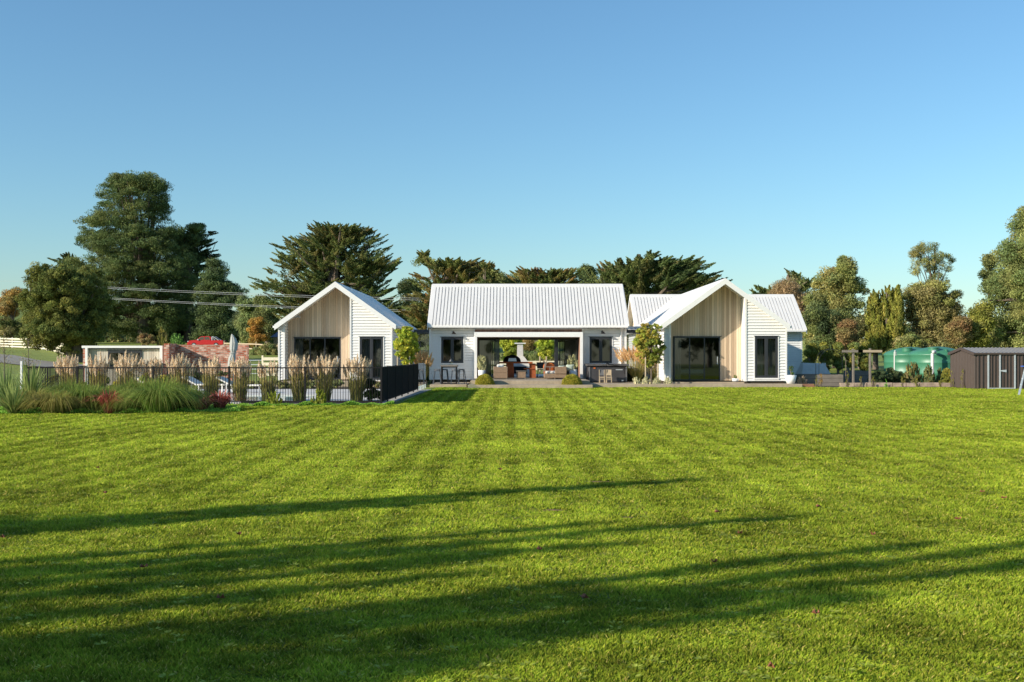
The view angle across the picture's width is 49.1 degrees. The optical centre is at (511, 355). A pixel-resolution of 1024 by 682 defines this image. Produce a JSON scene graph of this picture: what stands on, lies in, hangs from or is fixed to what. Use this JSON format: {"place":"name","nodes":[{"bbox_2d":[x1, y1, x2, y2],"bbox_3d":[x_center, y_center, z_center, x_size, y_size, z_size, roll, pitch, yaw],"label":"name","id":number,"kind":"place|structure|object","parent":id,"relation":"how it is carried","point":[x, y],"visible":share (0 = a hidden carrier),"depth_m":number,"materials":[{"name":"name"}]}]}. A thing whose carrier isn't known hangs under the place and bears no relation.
{"place":"outdoors","nodes":[
{"label":"outdoors","id":0,"kind":"place"},
{"bbox_2d":[0,354,82,368],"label":"driveway","id":1,"kind":"structure","parent":0,"point":[14,359],"depth_m":112.79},
{"bbox_2d":[53,354,84,386],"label":"ornamental grass","id":2,"kind":"object","parent":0,"point":[64,362],"depth_m":37.74,"materials":[{"name":"beige plant"}]},
{"bbox_2d":[86,351,110,387],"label":"ornamental grass","id":3,"kind":"object","parent":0,"point":[96,363],"depth_m":37.75,"materials":[{"name":"beige plant"}]},
{"bbox_2d":[82,346,163,384],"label":"pool house","id":4,"kind":"structure","parent":0,"point":[145,353],"depth_m":60.08,"materials":[{"name":"white paint"}]},
{"bbox_2d":[113,350,144,388],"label":"ornamental grass","id":5,"kind":"object","parent":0,"point":[130,361],"depth_m":37.70,"materials":[{"name":"beige plant"}]},
{"bbox_2d":[141,356,163,383],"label":"ornamental grass","id":6,"kind":"object","parent":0,"point":[155,363],"depth_m":37.88,"materials":[{"name":"beige plant"}]},
{"bbox_2d":[198,353,223,400],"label":"ornamental grass","id":7,"kind":"object","parent":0,"point":[215,363],"depth_m":37.57,"materials":[{"name":"beige plant"}]},
{"bbox_2d":[229,356,252,400],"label":"ornamental grass","id":8,"kind":"object","parent":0,"point":[239,363],"depth_m":37.64,"materials":[{"name":"beige plant"}]},
{"bbox_2d":[257,360,278,400],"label":"ornamental grass","id":9,"kind":"object","parent":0,"point":[260,371],"depth_m":37.49,"materials":[{"name":"beige plant"}]},
{"bbox_2d":[194,389,379,403],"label":"pool paving","id":10,"kind":"structure","parent":0,"point":[336,394],"depth_m":45.51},
{"bbox_2d":[287,354,311,400],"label":"ornamental grass","id":11,"kind":"object","parent":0,"point":[294,361],"depth_m":37.25,"materials":[{"name":"beige plant"}]},
{"bbox_2d":[309,354,339,400],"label":"ornamental grass","id":12,"kind":"object","parent":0,"point":[320,362],"depth_m":37.24,"materials":[{"name":"beige plant"}]},
{"bbox_2d":[343,353,371,400],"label":"ornamental grass","id":13,"kind":"object","parent":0,"point":[352,362],"depth_m":37.27,"materials":[{"name":"beige plant"}]},
{"bbox_2d":[0,307,1023,681],"bbox_3d":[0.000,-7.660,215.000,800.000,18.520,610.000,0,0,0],"label":"ground","id":14,"kind":"structure","parent":0,"point":[54,357],"depth_m":10.19,"materials":[{"name":"green plant"}]},
{"bbox_2d":[0,315,23,344],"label":"shrubbery","id":15,"kind":"object","parent":14,"relation":"on","point":[5,322],"visible":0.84,"depth_m":171.48,"materials":[{"name":"green plant"}]},
{"bbox_2d":[0,286,26,342],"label":"autumn tree","id":16,"kind":"object","parent":14,"relation":"on","point":[9,306],"visible":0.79,"depth_m":174.13,"materials":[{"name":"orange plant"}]},
{"bbox_2d":[13,262,115,362],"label":"totara tree","id":17,"kind":"object","parent":14,"relation":"on","point":[59,303],"visible":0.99,"depth_m":109.37,"materials":[{"name":"green plant"}]},
{"bbox_2d":[28,364,166,388],"bbox_3d":[-15.925,0.985,44.300,0.060,1.270,15.000,0,0,0],"label":"pool fence","id":18,"kind":"object","parent":14,"relation":"on","point":[58,379],"visible":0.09,"depth_m":40.48,"materials":[{"name":"metal"}]},
{"bbox_2d":[57,170,209,342],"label":"pine tree","id":19,"kind":"object","parent":14,"relation":"on","point":[140,248],"visible":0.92,"depth_m":184.74,"materials":[{"name":"green plant"}]},
{"bbox_2d":[48,229,221,341],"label":"macrocarpa tree","id":20,"kind":"object","parent":14,"relation":"on","point":[205,253],"visible":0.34,"depth_m":193.28,"materials":[{"name":"green plant"}]},
{"bbox_2d":[119,303,229,341],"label":"conifer row","id":21,"kind":"object","parent":14,"relation":"on","point":[182,329],"visible":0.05,"depth_m":194.42,"materials":[{"name":"green plant"}]},
{"bbox_2d":[165,353,196,387],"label":"ornamental grass","id":22,"kind":"object","parent":14,"relation":"on","point":[178,361],"depth_m":37.72,"materials":[{"name":"beige plant"}]},
{"bbox_2d":[0,400,393,413],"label":"ground cover","id":23,"kind":"object","parent":14,"relation":"on","point":[229,408],"visible":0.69,"depth_m":31.62,"materials":[{"name":"green plant"}]},
{"bbox_2d":[25,366,381,403],"bbox_3d":[-10.106,0.975,36.735,11.699,1.350,0.130,0,0,0],"label":"pool fence","id":24,"kind":"object","parent":14,"relation":"on","point":[293,401],"visible":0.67,"depth_m":36.69,"materials":[{"name":"black metal"}]},
{"bbox_2d":[187,336,225,344],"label":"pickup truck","id":25,"kind":"object","parent":14,"relation":"on","point":[206,340],"visible":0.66,"depth_m":159.10,"materials":[{"name":"red paint"}]},
{"bbox_2d":[164,344,248,383],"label":"brick wall","id":26,"kind":"structure","parent":14,"relation":"on","point":[195,353],"depth_m":60.60,"materials":[{"name":"red brick"}]},
{"bbox_2d":[187,257,248,341],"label":"pine tree","id":27,"kind":"object","parent":14,"relation":"on","point":[215,317],"visible":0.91,"depth_m":180.47,"materials":[{"name":"green plant"}]},
{"bbox_2d":[198,390,253,407],"bbox_3d":[-8.563,1.264,32.857,2.092,0.672,2.061,0,0,0],"label":"red flax","id":28,"kind":"object","parent":14,"relation":"on","point":[221,398],"visible":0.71,"depth_m":32.67,"materials":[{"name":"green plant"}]},
{"bbox_2d":[232,295,264,347],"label":"grey green tree","id":29,"kind":"object","parent":14,"relation":"on","point":[247,308],"visible":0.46,"depth_m":158.88,"materials":[{"name":"green plant"}]},
{"bbox_2d":[246,316,269,347],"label":"autumn bush","id":30,"kind":"object","parent":14,"relation":"on","point":[257,332],"visible":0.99,"depth_m":148.48,"materials":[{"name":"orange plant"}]},
{"bbox_2d":[249,343,277,354],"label":"hedge plants","id":31,"kind":"object","parent":14,"relation":"on","point":[268,349],"visible":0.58,"depth_m":134.52,"materials":[{"name":"green plant"}]},
{"bbox_2d":[249,294,279,342],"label":"grey green tree","id":32,"kind":"object","parent":14,"relation":"on","point":[268,316],"visible":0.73,"depth_m":157.09,"materials":[{"name":"green plant"}]},
{"bbox_2d":[192,387,379,388],"bbox_3d":[-10.300,1.584,54.650,11.400,0.001,5.500,0,0,0],"label":"garden bed","id":33,"kind":"object","parent":14,"relation":"on","point":[283,388],"depth_m":53.92,"materials":[{"name":"soil"}]},
{"bbox_2d":[393,326,419,364],"bbox_3d":[-5.370,0.059,56.976,1.460,3.184,1.305,0,0,0],"label":"standard tree","id":34,"kind":"object","parent":33,"relation":"on","point":[405,344],"visible":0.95,"depth_m":56.75,"materials":[{"name":"green plant"}]},
{"bbox_2d":[248,220,413,321],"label":"macrocarpa tree","id":35,"kind":"object","parent":14,"relation":"on","point":[322,253],"visible":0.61,"depth_m":136.15,"materials":[{"name":"green plant"}]},
{"bbox_2d":[273,282,419,380],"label":"house","id":36,"kind":"structure","parent":14,"relation":"on","point":[342,322],"depth_m":60.28,"materials":[{"name":"white paint"}]},
{"bbox_2d":[359,336,383,379],"bbox_3d":[-7.450,0.133,59.387,1.340,2.314,0.145,0,0,0],"label":"french door","id":37,"kind":"structure","parent":36,"relation":"in","point":[371,338],"depth_m":59.36,"materials":[{"name":"black glass"}]},
{"bbox_2d":[382,389,430,402],"bbox_3d":[-5.675,1.578,44.175,3.850,0.001,16.050,0,0,0],"label":"shingle strip","id":38,"kind":"object","parent":14,"relation":"on","point":[406,395],"visible":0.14,"depth_m":44.30,"materials":[{"name":"grey gravel"}]},
{"bbox_2d":[382,363,417,401],"bbox_3d":[-4.260,0.985,43.741,0.050,1.270,13.918,0,0,0],"label":"fence","id":39,"kind":"object","parent":38,"relation":"on","point":[398,380],"visible":0.91,"depth_m":41.96,"materials":[{"name":"black metal"}]},
{"bbox_2d":[394,277,428,349],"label":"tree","id":40,"kind":"object","parent":14,"relation":"on","point":[406,283],"visible":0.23,"depth_m":149.49,"materials":[{"name":"green plant"}]},
{"bbox_2d":[414,349,433,386],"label":"ornamental grass","id":41,"kind":"object","parent":14,"relation":"on","point":[422,358],"depth_m":57.27,"materials":[{"name":"beige plant"}]},
{"bbox_2d":[399,249,500,340],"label":"macrocarpa tree","id":42,"kind":"object","parent":14,"relation":"on","point":[455,271],"visible":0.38,"depth_m":127.09,"materials":[{"name":"green plant"}]},
{"bbox_2d":[473,262,504,283],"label":"macrocarpa tree","id":43,"kind":"object","parent":14,"relation":"on","point":[491,275],"visible":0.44,"depth_m":123.58,"materials":[{"name":"green plant"}]},
{"bbox_2d":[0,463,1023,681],"bbox_3d":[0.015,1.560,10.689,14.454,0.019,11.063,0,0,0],"label":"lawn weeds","id":44,"kind":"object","parent":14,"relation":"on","point":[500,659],"visible":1,"depth_m":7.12,"materials":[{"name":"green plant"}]},
{"bbox_2d":[500,340,523,359],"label":"yard tree","id":45,"kind":"object","parent":14,"relation":"on","point":[507,345],"visible":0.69,"depth_m":78.74,"materials":[{"name":"green plant"}]},
{"bbox_2d":[413,284,640,383],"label":"house","id":46,"kind":"structure","parent":14,"relation":"on","point":[467,324],"depth_m":62.27,"materials":[{"name":"white paint"}]},
{"bbox_2d":[441,337,462,362],"bbox_3d":[-3.305,-0.317,61.988,1.330,1.454,0.145,0,0,0],"label":"window","id":47,"kind":"structure","parent":46,"relation":"in","point":[452,338],"depth_m":61.97,"materials":[{"name":"black glass"}]},
{"bbox_2d":[590,337,611,362],"bbox_3d":[4.910,-0.322,61.988,1.340,1.464,0.145,0,0,0],"label":"window","id":48,"kind":"structure","parent":46,"relation":"in","point":[600,338],"depth_m":61.97,"materials":[{"name":"black glass"}]},
{"bbox_2d":[470,378,589,383],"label":"deck","id":49,"kind":"structure","parent":14,"relation":"on","point":[528,381],"depth_m":55.56,"materials":[{"name":"concrete"}]},
{"bbox_2d":[499,362,535,377],"bbox_3d":[0.295,0.794,62.850,2.090,0.889,0.900,0,0,0],"label":"fire table","id":50,"kind":"object","parent":49,"relation":"on","point":[531,368],"visible":0.86,"depth_m":62.50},
{"bbox_2d":[544,366,566,378],"bbox_3d":[2.282,0.905,59.580,1.157,0.668,1.840,0,0,0],"label":"wicker sofa","id":51,"kind":"object","parent":49,"relation":"on","point":[559,372],"visible":0.89,"depth_m":58.70,"materials":[{"name":"beige wicker"}]},
{"bbox_2d":[468,384,592,387],"bbox_3d":[0.895,1.562,55.075,6.090,0.275,0.950,0,0,0],"label":"doorstep","id":52,"kind":"object","parent":14,"relation":"on","point":[530,386],"visible":0.58,"depth_m":54.60,"materials":[{"name":"concrete"}]},
{"bbox_2d":[533,340,553,373],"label":"yard tree","id":53,"kind":"object","parent":14,"relation":"on","point":[544,348],"visible":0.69,"depth_m":78.56,"materials":[{"name":"green plant"}]},
{"bbox_2d":[503,266,584,342],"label":"macrocarpa tree","id":54,"kind":"object","parent":14,"relation":"on","point":[536,275],"visible":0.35,"depth_m":125.00,"materials":[{"name":"green plant"}]},
{"bbox_2d":[95,307,1012,341],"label":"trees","id":55,"kind":"object","parent":14,"relation":"on","point":[129,339],"depth_m":202.03,"materials":[{"name":"green plant"}]},
{"bbox_2d":[575,264,599,283],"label":"conifer row","id":56,"kind":"object","parent":14,"relation":"on","point":[587,268],"visible":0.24,"depth_m":139.39,"materials":[{"name":"green plant"}]},
{"bbox_2d":[632,323,666,383],"bbox_3d":[7.017,-0.029,56.950,1.491,3.319,1.494,0,0,-40],"label":"standard tree","id":57,"kind":"object","parent":14,"relation":"on","point":[651,341],"visible":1,"depth_m":56.73,"materials":[{"name":"green plant"}]},
{"bbox_2d":[582,249,732,310],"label":"macrocarpa tree","id":58,"kind":"object","parent":14,"relation":"on","point":[638,274],"visible":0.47,"depth_m":122.09,"materials":[{"name":"green plant"}]},
{"bbox_2d":[627,278,806,382],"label":"house","id":59,"kind":"structure","parent":14,"relation":"on","point":[724,330],"depth_m":58.48,"materials":[{"name":"white paint"}]},
{"bbox_2d":[681,369,703,378],"bbox_3d":[9.550,0.930,61.940,1.900,0.720,1.920,0,0,0],"label":"bed","id":60,"kind":"object","parent":59,"relation":"on","point":[696,373],"visible":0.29,"depth_m":61.00,"materials":[{"name":"grey fabric"}]},
{"bbox_2d":[673,336,720,380],"bbox_3d":[9.660,0.143,58.488,2.520,2.314,0.145,0,0,0],"label":"sliding door","id":61,"kind":"structure","parent":59,"relation":"in","point":[689,337],"depth_m":58.46,"materials":[{"name":"black glass"}]},
{"bbox_2d":[755,336,777,377],"bbox_3d":[13.075,0.058,57.587,1.290,2.164,0.145,0,0,0],"label":"french door","id":62,"kind":"structure","parent":59,"relation":"in","point":[765,338],"depth_m":57.57,"materials":[{"name":"black glass"}]},
{"bbox_2d":[749,268,814,308],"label":"macrocarpa tree","id":63,"kind":"object","parent":14,"relation":"on","point":[805,284],"visible":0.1,"depth_m":129.30,"materials":[{"name":"green plant"}]},
{"bbox_2d":[767,276,809,319],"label":"bare shrub","id":64,"kind":"object","parent":14,"relation":"on","point":[783,287],"visible":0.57,"depth_m":107.07,"materials":[{"name":"plant"}]},
{"bbox_2d":[801,343,817,362],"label":"hedge tree","id":65,"kind":"object","parent":14,"relation":"on","point":[810,352],"visible":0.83,"depth_m":68.82,"materials":[{"name":"green plant"}]},
{"bbox_2d":[818,341,833,370],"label":"hedge tree","id":66,"kind":"object","parent":14,"relation":"on","point":[826,357],"visible":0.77,"depth_m":68.76,"materials":[{"name":"green plant"}]},
{"bbox_2d":[803,305,859,366],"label":"wattle tree","id":67,"kind":"object","parent":14,"relation":"on","point":[825,321],"visible":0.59,"depth_m":85.23,"materials":[{"name":"green plant"}]},
{"bbox_2d":[801,255,870,367],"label":"wattle tree","id":68,"kind":"object","parent":14,"relation":"on","point":[842,286],"visible":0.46,"depth_m":93.15,"materials":[{"name":"green plant"}]},
{"bbox_2d":[831,341,847,373],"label":"hedge tree","id":69,"kind":"object","parent":14,"relation":"on","point":[837,359],"visible":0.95,"depth_m":68.72,"materials":[{"name":"green plant"}]},
{"bbox_2d":[835,318,859,370],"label":"cabbage bush","id":70,"kind":"object","parent":14,"relation":"on","point":[847,331],"visible":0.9,"depth_m":81.61,"materials":[{"name":"plant"}]},
{"bbox_2d":[845,341,859,370],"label":"hedge tree","id":71,"kind":"object","parent":14,"relation":"on","point":[851,346],"visible":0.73,"depth_m":68.69,"materials":[{"name":"green plant"}]},
{"bbox_2d":[857,341,871,370],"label":"hedge tree","id":72,"kind":"object","parent":14,"relation":"on","point":[863,363],"visible":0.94,"depth_m":68.74,"materials":[{"name":"green plant"}]},
{"bbox_2d":[864,289,884,369],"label":"column conifer","id":73,"kind":"object","parent":14,"relation":"on","point":[874,315],"depth_m":89.35,"materials":[{"name":"green plant"}]},
{"bbox_2d":[876,284,894,352],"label":"column conifer","id":74,"kind":"object","parent":14,"relation":"on","point":[885,300],"depth_m":88.30,"materials":[{"name":"green plant"}]},
{"bbox_2d":[885,284,905,350],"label":"column conifer","id":75,"kind":"object","parent":14,"relation":"on","point":[897,308],"depth_m":87.32,"materials":[{"name":"green plant"}]},
{"bbox_2d":[882,331,959,359],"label":"tall hedge","id":76,"kind":"object","parent":14,"relation":"on","point":[908,339],"visible":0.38,"depth_m":79.50,"materials":[{"name":"green plant"}]},
{"bbox_2d":[908,241,956,282],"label":"tall gum tree","id":77,"kind":"object","parent":14,"relation":"on","point":[935,259],"visible":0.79,"depth_m":91.82,"materials":[{"name":"green plant"}]},
{"bbox_2d":[901,279,966,345],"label":"olive tree","id":78,"kind":"object","parent":14,"relation":"on","point":[933,308],"visible":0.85,"depth_m":87.90,"materials":[{"name":"green plant"}]},
{"bbox_2d":[937,314,973,348],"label":"red shrub","id":79,"kind":"object","parent":14,"relation":"on","point":[957,329],"visible":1,"depth_m":83.58,"materials":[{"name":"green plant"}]},
{"bbox_2d":[960,299,997,347],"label":"green shrub","id":80,"kind":"object","parent":14,"relation":"on","point":[983,321],"visible":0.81,"depth_m":84.40,"materials":[{"name":"green plant"}]},
{"bbox_2d":[948,347,1023,388],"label":"garden shed","id":81,"kind":"structure","parent":14,"relation":"on","point":[991,368],"depth_m":53.30,"materials":[{"name":"metal"}]},
{"bbox_2d":[989,355,998,387],"bbox_3d":[22.925,0.730,53.275,0.481,1.580,0.030,0,0,0],"label":"door","id":82,"kind":"structure","parent":81,"relation":"in","point":[993,359],"depth_m":53.29,"materials":[{"name":"metal"}]},
{"bbox_2d":[1000,355,1013,387],"bbox_3d":[23.546,0.730,53.260,0.661,1.580,0.060,0,0,0],"label":"door","id":83,"kind":"structure","parent":81,"relation":"in","point":[1007,361],"depth_m":53.29,"materials":[{"name":"metal"}]},
{"bbox_2d":[977,254,997,344],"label":"wattle tree","id":84,"kind":"object","parent":14,"relation":"on","point":[985,271],"visible":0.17,"depth_m":91.84,"materials":[{"name":"green plant"}]},
{"bbox_2d":[977,206,1023,347],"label":"feathery tree","id":85,"kind":"object","parent":14,"relation":"on","point":[1006,290],"visible":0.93,"depth_m":85.86,"materials":[{"name":"green plant"}]},
{"bbox_2d":[0,0,1023,326],"label":"sky","id":86,"kind":"structure","parent":0,"point":[757,139],"materials":[{"name":"blue"}]},
{"bbox_2d":[514,343,528,374],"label":"outdoor fireplace","id":87,"kind":"object","parent":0,"point":[519,366],"visible":0.6,"depth_m":71.66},
{"bbox_2d":[590,382,632,382],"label":"path","id":88,"kind":"structure","parent":0,"point":[612,382],"depth_m":59.75,"materials":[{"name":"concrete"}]},
{"bbox_2d":[584,363,628,381],"bbox_3d":[5.100,0.909,60.562,2.240,1.039,2.235,0,0,0],"label":"hot tub","id":89,"kind":"object","parent":88,"relation":"on","point":[618,372],"visible":0.93,"depth_m":59.60,"materials":[{"name":"grey plastic"}]},
{"bbox_2d":[613,345,648,380],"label":"ornamental grass","id":90,"kind":"object","parent":88,"relation":"on","point":[634,360],"depth_m":60.47,"materials":[{"name":"beige plant"}]},
{"bbox_2d":[590,383,801,387],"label":"path","id":91,"kind":"structure","parent":0,"point":[675,385],"depth_m":56.10,"materials":[{"name":"concrete"}]},
{"label":"garden bed","id":92,"kind":"structure","parent":0,"visible":0},
{"bbox_2d":[0,365,22,403],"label":"flax","id":93,"kind":"object","parent":92,"relation":"on","point":[5,382],"visible":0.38,"depth_m":33.91,"materials":[{"name":"green plant"}]},
{"bbox_2d":[0,378,34,413],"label":"flax","id":94,"kind":"object","parent":92,"relation":"on","point":[11,400],"visible":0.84,"depth_m":30.46,"materials":[{"name":"green plant"}]},
{"bbox_2d":[1,356,64,394],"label":"flax","id":95,"kind":"object","parent":92,"relation":"on","point":[33,380],"visible":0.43,"depth_m":33.43,"materials":[{"name":"green plant"}]},
{"bbox_2d":[12,390,98,413],"bbox_3d":[-12.559,1.256,30.906,2.582,0.689,2.590,0,0,0],"label":"tussock","id":96,"kind":"object","parent":92,"relation":"on","point":[51,401],"visible":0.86,"depth_m":30.58,"materials":[{"name":"green plant"}]},
{"bbox_2d":[38,378,98,394],"bbox_3d":[-12.833,1.086,32.567,2.528,1.027,2.504,0,0,0],"label":"tussock","id":97,"kind":"object","parent":92,"relation":"on","point":[58,387],"visible":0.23,"depth_m":32.32,"materials":[{"name":"green plant"}]},
{"bbox_2d":[38,379,120,412],"bbox_3d":[-12.022,1.118,31.578,2.628,0.964,2.666,0,0,0],"label":"tussock","id":98,"kind":"object","parent":92,"relation":"on","point":[82,392],"visible":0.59,"depth_m":31.27,"materials":[{"name":"green plant"}]},
{"bbox_2d":[83,389,131,413],"bbox_3d":[-11.206,1.243,31.038,1.829,0.714,1.848,0,0,0],"label":"red flax","id":99,"kind":"object","parent":92,"relation":"on","point":[106,398],"visible":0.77,"depth_m":30.86,"materials":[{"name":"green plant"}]},
{"bbox_2d":[86,386,143,411],"bbox_3d":[-10.951,1.207,31.599,2.222,0.786,2.169,0,0,0],"label":"tussock","id":100,"kind":"object","parent":92,"relation":"on","point":[118,407],"visible":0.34,"depth_m":31.25,"materials":[{"name":"green plant"}]},
{"bbox_2d":[103,373,170,409],"bbox_3d":[-10.886,1.062,32.760,3.323,1.076,3.248,0,0,0],"label":"tussock","id":101,"kind":"object","parent":92,"relation":"on","point":[128,385],"visible":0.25,"depth_m":32.50,"materials":[{"name":"green plant"}]},
{"bbox_2d":[97,377,217,413],"bbox_3d":[-9.882,1.099,31.187,3.446,1.001,3.522,0,0,0],"label":"tussock","id":102,"kind":"object","parent":92,"relation":"on","point":[162,398],"visible":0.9,"depth_m":30.80,"materials":[{"name":"green plant"}]},
{"bbox_2d":[172,383,220,409],"bbox_3d":[-9.477,1.179,32.400,2.311,0.842,2.276,0,0,0],"label":"tussock","id":103,"kind":"object","parent":92,"relation":"on","point":[178,404],"visible":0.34,"depth_m":32.09,"materials":[{"name":"green plant"}]},
{"label":"garden bed","id":104,"kind":"structure","parent":0,"visible":0},
{"bbox_2d":[796,363,829,373],"bbox_3d":[16.965,1.000,63.100,1.620,1.200,1.466,0,0,0],"label":"cloche","id":105,"kind":"object","parent":104,"relation":"on","point":[812,368],"visible":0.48,"depth_m":62.62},
{"bbox_2d":[795,374,842,385],"bbox_3d":[16.296,1.296,59.500,2.006,0.608,2.000,0,0,0],"label":"raised bed","id":106,"kind":"object","parent":104,"relation":"on","point":[832,379],"visible":0.7,"depth_m":58.50,"materials":[{"name":"wood"}]},
{"bbox_2d":[843,371,868,382],"bbox_3d":[19.364,1.231,63.000,0.864,0.738,2.000,0,0,0],"label":"compost box","id":107,"kind":"object","parent":104,"relation":"on","point":[863,374],"visible":0.61,"depth_m":62.00,"materials":[{"name":"grey wood"}]},
{"bbox_2d":[839,382,949,386],"bbox_3d":[19.591,1.488,57.201,5.679,0.224,0.197,0,0,0],"label":"stone edging","id":108,"kind":"object","parent":104,"relation":"on","point":[928,384],"visible":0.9,"depth_m":57.13,"materials":[{"name":"beige stone"}]},
{"bbox_2d":[883,347,921,374],"bbox_3d":[22.737,0.549,63.788,3.266,2.102,3.834,0,0,0],"label":"water tank","id":109,"kind":"object","parent":104,"relation":"on","point":[897,359],"visible":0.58,"depth_m":63.23,"materials":[{"name":"green plastic"}]},
{"bbox_2d":[902,362,923,382],"bbox_3d":[20.860,1.049,58.282,1.062,1.514,0.806,0,0,0],"label":"shrub","id":110,"kind":"object","parent":104,"relation":"on","point":[908,375],"visible":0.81,"depth_m":58.17,"materials":[{"name":"green plant"}]},
{"bbox_2d":[908,346,954,379],"bbox_3d":[23.369,0.549,61.419,3.009,2.102,3.176,0,0,-15],"label":"water tank","id":111,"kind":"object","parent":104,"relation":"on","point":[936,357],"visible":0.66,"depth_m":60.34,"materials":[{"name":"green plastic"}]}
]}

